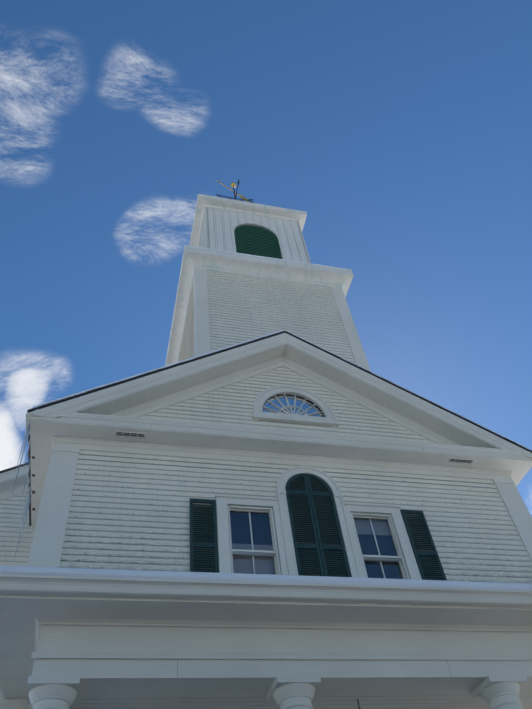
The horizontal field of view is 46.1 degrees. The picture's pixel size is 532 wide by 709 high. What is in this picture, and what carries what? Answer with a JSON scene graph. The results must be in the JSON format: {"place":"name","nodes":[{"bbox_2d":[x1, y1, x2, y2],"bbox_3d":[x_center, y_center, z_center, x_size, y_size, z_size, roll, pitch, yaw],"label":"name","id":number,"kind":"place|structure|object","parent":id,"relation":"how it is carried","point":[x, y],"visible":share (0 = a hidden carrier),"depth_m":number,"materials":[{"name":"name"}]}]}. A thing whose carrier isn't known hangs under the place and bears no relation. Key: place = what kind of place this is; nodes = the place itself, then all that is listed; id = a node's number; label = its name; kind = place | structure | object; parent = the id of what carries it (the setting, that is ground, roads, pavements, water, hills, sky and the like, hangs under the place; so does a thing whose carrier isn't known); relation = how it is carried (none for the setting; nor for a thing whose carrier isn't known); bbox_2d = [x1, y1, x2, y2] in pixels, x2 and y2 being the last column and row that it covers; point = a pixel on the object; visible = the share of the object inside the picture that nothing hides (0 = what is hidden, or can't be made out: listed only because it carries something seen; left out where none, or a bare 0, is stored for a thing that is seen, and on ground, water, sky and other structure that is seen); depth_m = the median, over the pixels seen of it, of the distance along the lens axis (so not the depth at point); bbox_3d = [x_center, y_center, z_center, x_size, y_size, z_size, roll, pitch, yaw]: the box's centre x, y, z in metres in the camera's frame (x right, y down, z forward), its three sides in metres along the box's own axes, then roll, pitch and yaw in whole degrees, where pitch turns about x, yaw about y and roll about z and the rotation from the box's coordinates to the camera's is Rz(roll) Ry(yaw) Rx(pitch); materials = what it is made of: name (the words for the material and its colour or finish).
{"place":"outdoors","nodes":[
{"label":"outdoors","id":0,"kind":"place"},
{"bbox_2d":[32,456,34,510],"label":"bolts","id":1,"kind":"object","parent":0,"point":[33,475],"visible":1,"depth_m":12.70,"materials":[{"name":"grey metal"}]},
{"bbox_2d":[0,574,531,687],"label":"cornice","id":2,"kind":"structure","parent":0,"point":[106,587],"depth_m":7.33,"materials":[{"name":"white wood"}]},
{"bbox_2d":[0,446,531,708],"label":"corner pilasters","id":3,"kind":"object","parent":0,"point":[48,535],"visible":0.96,"depth_m":10.87,"materials":[{"name":"white wood"}]},
{"bbox_2d":[0,565,531,590],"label":"cornice","id":4,"kind":"structure","parent":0,"point":[93,572],"depth_m":7.38,"materials":[{"name":"white wood"}]},
{"bbox_2d":[0,0,531,516],"label":"sky","id":5,"kind":"structure","parent":0,"point":[401,130],"materials":[{"name":"blue"}]},
{"bbox_2d":[26,333,531,472],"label":"raking cornice","id":6,"kind":"structure","parent":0,"point":[143,396],"depth_m":14.21,"materials":[{"name":"white wood"}]},
{"bbox_2d":[27,331,531,525],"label":"pavilion roof","id":7,"kind":"structure","parent":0,"point":[198,358],"depth_m":13.94,"materials":[{"name":"black"}]},
{"bbox_2d":[29,408,531,531],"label":"cornice","id":8,"kind":"structure","parent":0,"point":[98,432],"depth_m":12.55,"materials":[{"name":"white wood"}]},
{"bbox_2d":[116,432,471,462],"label":"soffit vents","id":9,"kind":"object","parent":8,"relation":"in","point":[139,435],"visible":0.54,"depth_m":11.99,"materials":[{"name":"black metal"}]},
{"bbox_2d":[115,431,474,463],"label":"pavilion soffit vent slats","id":10,"kind":"object","parent":9,"relation":"attached to","point":[460,459],"visible":0.6,"depth_m":11.99,"materials":[{"name":"grey metal"}]},
{"bbox_2d":[33,330,530,449],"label":"roof edge","id":11,"kind":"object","parent":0,"point":[229,347],"depth_m":13.97,"materials":[{"name":"black"}]},
{"bbox_2d":[259,400,328,426],"bbox_3d":[0.730,2.751,12.645,4.500,6.000,0.080,6,-52,-12],"label":"interior backing","id":12,"kind":"object","parent":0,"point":[302,424],"depth_m":14.19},
{"bbox_2d":[59,366,531,582],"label":"clapboard siding","id":13,"kind":"object","parent":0,"point":[129,511],"visible":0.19,"depth_m":12.01,"materials":[{"name":"white wood"}]},
{"bbox_2d":[72,691,531,708],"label":"porch ceiling","id":14,"kind":"structure","parent":0,"point":[432,700],"depth_m":8.17,"materials":[{"name":"grey wood"}]},
{"label":"snowy ground","id":15,"kind":"object","parent":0,"visible":0},
{"bbox_3d":[0.842,6.567,9.981,9.600,10.250,3.200,6,-52,-12],"label":"pavilion","id":16,"kind":"object","parent":15,"relation":"on","visible":0},
{"bbox_2d":[12,419,31,561],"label":"cables","id":17,"kind":"object","parent":16,"relation":"attached to","point":[29,495],"visible":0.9,"depth_m":11.87,"materials":[{"name":"white"}]},
{"bbox_2d":[0,594,531,708],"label":"porch entablature","id":18,"kind":"structure","parent":16,"relation":"attached to","point":[98,645],"depth_m":7.44,"materials":[{"name":"white wood"}]},
{"bbox_2d":[252,385,338,426],"bbox_3d":[0.596,1.122,14.072,1.960,1.142,0.135,6,-52,-12],"label":"fanlight frame","id":19,"kind":"object","parent":16,"relation":"attached to","point":[329,419],"visible":1,"depth_m":13.93,"materials":[{"name":"white wood"}]},
{"bbox_2d":[262,395,324,416],"bbox_3d":[0.581,1.167,14.113,1.500,0.750,0.001,6,-52,-12],"label":"fanlight glass","id":20,"kind":"object","parent":19,"relation":"in","point":[307,404],"visible":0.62,"depth_m":14.15,"materials":[{"name":"blue glass"}]},
{"bbox_2d":[215,466,421,579],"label":"window frames","id":21,"kind":"structure","parent":16,"relation":"attached to","point":[282,553],"depth_m":11.53,"materials":[{"name":"white wood"}]},
{"bbox_2d":[281,473,346,575],"bbox_3d":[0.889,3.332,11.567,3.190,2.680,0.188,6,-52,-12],"label":"window shutter","id":22,"kind":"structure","parent":21,"relation":"in","point":[312,529],"depth_m":11.63,"materials":[{"name":"wood"}]},
{"bbox_2d":[230,511,402,578],"bbox_3d":[0.928,3.620,11.243,3.140,1.720,0.044,6,-52,-12],"label":"window glass","id":23,"kind":"object","parent":21,"relation":"in","point":[241,532],"visible":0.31,"depth_m":11.38,"materials":[{"name":"glass"}]},
{"bbox_2d":[190,474,446,579],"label":"shutters","id":24,"kind":"object","parent":21,"relation":"attached to","point":[425,564],"visible":0.81,"depth_m":11.40,"materials":[{"name":"wood"}]},
{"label":"porch floor","id":25,"kind":"structure","parent":15,"relation":"on","visible":0},
{"bbox_2d":[27,676,79,708],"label":"porch column","id":26,"kind":"structure","parent":25,"relation":"on","point":[53,692],"depth_m":6.57,"materials":[{"name":"paint"}]},
{"bbox_2d":[267,675,320,708],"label":"porch column","id":27,"kind":"structure","parent":25,"relation":"on","point":[291,691],"depth_m":7.15,"materials":[{"name":"paint"}]},
{"bbox_2d":[470,675,527,708],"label":"porch column","id":28,"kind":"structure","parent":25,"relation":"on","point":[497,691],"depth_m":7.74,"materials":[{"name":"paint"}]},
{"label":"walls","id":29,"kind":"object","parent":15,"relation":"on","visible":0},
{"bbox_2d":[0,462,27,472],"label":"roof edge","id":30,"kind":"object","parent":29,"relation":"on","point":[9,469],"depth_m":14.18,"materials":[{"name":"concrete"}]},
{"bbox_2d":[0,465,28,500],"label":"fascia board","id":31,"kind":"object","parent":29,"relation":"attached to","point":[7,481],"depth_m":14.16,"materials":[{"name":"paint"}]},
{"bbox_2d":[0,492,33,565],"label":"clapboard siding","id":32,"kind":"object","parent":29,"relation":"attached to","point":[12,510],"visible":0.21,"depth_m":13.45,"materials":[{"name":"paint"}]},
{"bbox_2d":[193,268,370,399],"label":"boards","id":33,"kind":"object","parent":29,"relation":"on","point":[202,345],"depth_m":16.43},
{"bbox_2d":[165,245,351,362],"bbox_3d":[-0.420,-0.920,19.902,5.076,0.140,5.076,6,-52,-12],"label":"roof edge","id":34,"kind":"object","parent":33,"relation":"on","point":[253,255],"depth_m":18.35,"materials":[{"name":"white wood"}]},
{"bbox_2d":[198,207,310,262],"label":"belfry wall","id":35,"kind":"structure","parent":34,"relation":"on","point":[219,227],"depth_m":21.28,"materials":[{"name":"white wood"}]},
{"bbox_2d":[189,194,306,246],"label":"cornice","id":36,"kind":"structure","parent":35,"relation":"attached to","point":[204,201],"depth_m":22.23,"materials":[{"name":"white wood"}]},
{"bbox_2d":[234,225,282,258],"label":"tower belfry louvres","id":37,"kind":"object","parent":35,"relation":"attached to","point":[255,240],"visible":0.08,"depth_m":20.73,"materials":[{"name":"green wood"}]},
{"bbox_2d":[165,246,353,365],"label":"tower cornice","id":38,"kind":"structure","parent":33,"relation":"attached to","point":[255,266],"depth_m":18.26,"materials":[{"name":"white wood"}]},
{"bbox_2d":[179,271,355,363],"bbox_3d":[-0.099,0.802,17.588,4.359,4.614,4.049,6,-52,-12],"label":"clapboard siding","id":39,"kind":"object","parent":33,"relation":"attached to","point":[243,308],"visible":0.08,"depth_m":16.87,"materials":[{"name":"paint"}]},
{"bbox_3d":[-0.948,-4.309,23.989,3.440,1.300,3.440,6,-52,-12],"label":"tower","id":40,"kind":"object","parent":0,"visible":0},
{"bbox_2d":[216,179,253,202],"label":"compass directional arms","id":41,"kind":"object","parent":40,"relation":"on","point":[235,198],"visible":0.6,"depth_m":26.85},
{"bbox_2d":[215,179,247,201],"bbox_3d":[-1.452,-7.169,27.362,1.880,0.360,0.048,28,-59,-27],"label":"weather vane","id":42,"kind":"object","parent":41,"relation":"attached to","point":[242,197],"visible":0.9,"depth_m":27.46,"materials":[{"name":"brown metal"}]}
]}

